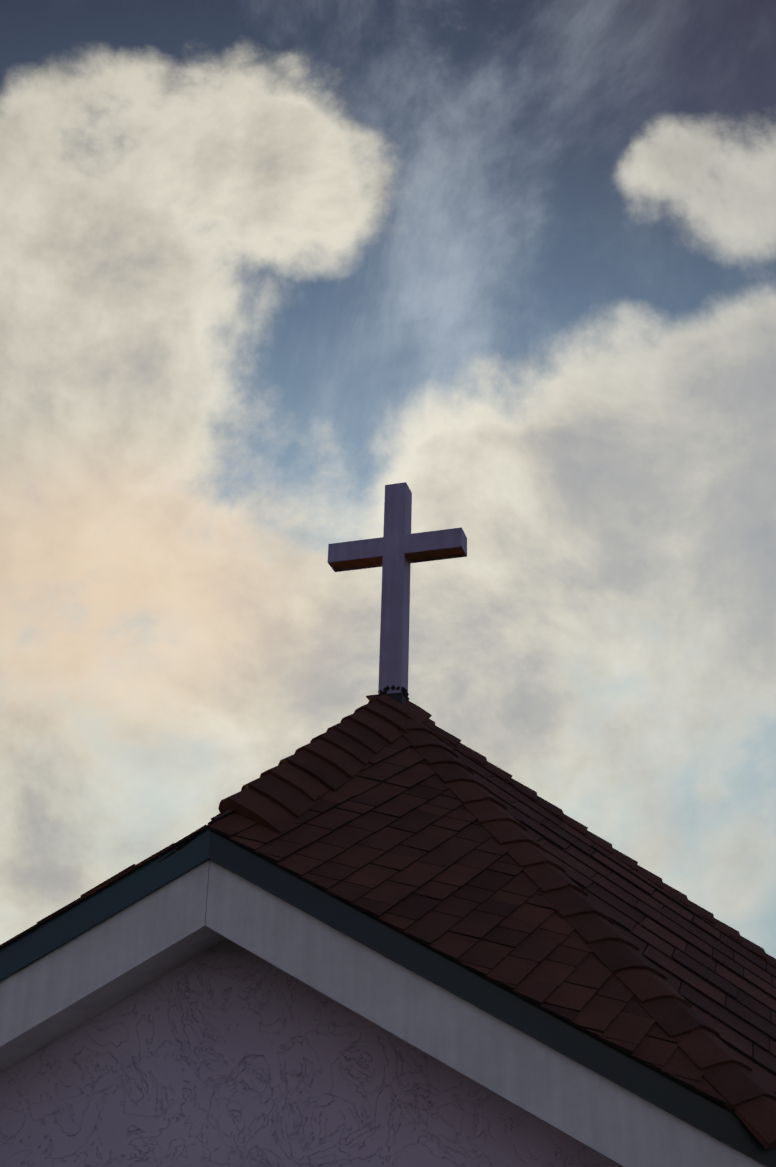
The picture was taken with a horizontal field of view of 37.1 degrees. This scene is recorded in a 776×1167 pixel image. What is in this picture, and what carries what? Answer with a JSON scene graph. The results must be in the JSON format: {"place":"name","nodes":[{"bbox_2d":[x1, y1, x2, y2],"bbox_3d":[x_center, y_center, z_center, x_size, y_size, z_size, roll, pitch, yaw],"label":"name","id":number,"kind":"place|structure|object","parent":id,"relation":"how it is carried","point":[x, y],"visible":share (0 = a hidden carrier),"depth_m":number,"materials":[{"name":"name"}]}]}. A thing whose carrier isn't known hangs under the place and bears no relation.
{"place":"outdoors","nodes":[
{"label":"outdoors","id":0,"kind":"place"},
{"bbox_2d":[0,0,775,958],"label":"sky","id":1,"kind":"structure","parent":0,"point":[268,267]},
{"bbox_2d":[377,685,408,703],"bbox_3d":[0.048,1.102,10.825,0.312,0.267,0.316,-1,-27,1],"label":"cross base","id":2,"kind":"object","parent":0,"point":[401,697],"visible":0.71,"depth_m":10.73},
{"bbox_2d":[328,482,466,693],"bbox_3d":[0.089,0.168,11.280,1.385,2.545,0.222,-8,-28,15],"label":"roof cross","id":3,"kind":"object","parent":2,"relation":"on","point":[396,550],"visible":0.98,"depth_m":11.36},
{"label":"roof","id":4,"kind":"object","parent":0,"visible":0},
{"bbox_2d":[159,809,226,861],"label":"roof shingles","id":5,"kind":"object","parent":4,"relation":"attached to","point":[185,843],"visible":0.04,"depth_m":8.05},
{"bbox_2d":[218,694,431,832],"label":"ridge tiles","id":6,"kind":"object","parent":4,"relation":"attached to","point":[284,794],"depth_m":9.16,"materials":[{"name":"brown tile"}]},
{"bbox_2d":[207,736,734,1111],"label":"roof face shingles","id":7,"kind":"object","parent":4,"relation":"attached to","point":[396,835],"visible":0.65,"depth_m":7.98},
{"bbox_2d":[366,695,775,1148],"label":"hip caps","id":8,"kind":"object","parent":4,"relation":"attached to","point":[739,1086],"visible":0.85,"depth_m":7.89,"materials":[{"name":"brown tile"}]},
{"bbox_2d":[423,719,775,968],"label":"hip caps","id":9,"kind":"object","parent":4,"relation":"attached to","point":[549,807],"visible":0.56,"depth_m":10.66,"materials":[{"name":"brown tile"}]},
{"bbox_2d":[435,733,775,1094],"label":"roof face shingles","id":10,"kind":"object","parent":4,"relation":"attached to","point":[722,983],"visible":0.56,"depth_m":9.28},
{"label":"ground","id":11,"kind":"structure","parent":0,"visible":0},
{"bbox_2d":[0,939,620,1166],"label":"wall","id":12,"kind":"structure","parent":11,"relation":"on","point":[226,1053],"depth_m":7.79,"materials":[{"name":"paint"}]},
{"bbox_2d":[0,927,622,1166],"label":"rake soffit","id":13,"kind":"structure","parent":12,"relation":"attached to","point":[104,999],"depth_m":7.96,"materials":[{"name":"white paint"}]},
{"bbox_2d":[0,860,766,1166],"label":"white fascia","id":14,"kind":"structure","parent":13,"relation":"attached to","point":[611,1120],"depth_m":7.47,"materials":[{"name":"paint"}]},
{"bbox_2d":[0,828,775,1166],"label":"roof fascia trim","id":15,"kind":"structure","parent":14,"relation":"attached to","point":[538,1024],"depth_m":7.51,"materials":[{"name":"paint"}]},
{"bbox_2d":[0,825,206,948],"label":"roof edge","id":16,"kind":"object","parent":15,"relation":"attached to","point":[109,881],"visible":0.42,"depth_m":7.98,"materials":[{"name":"brown tile"}]}
]}

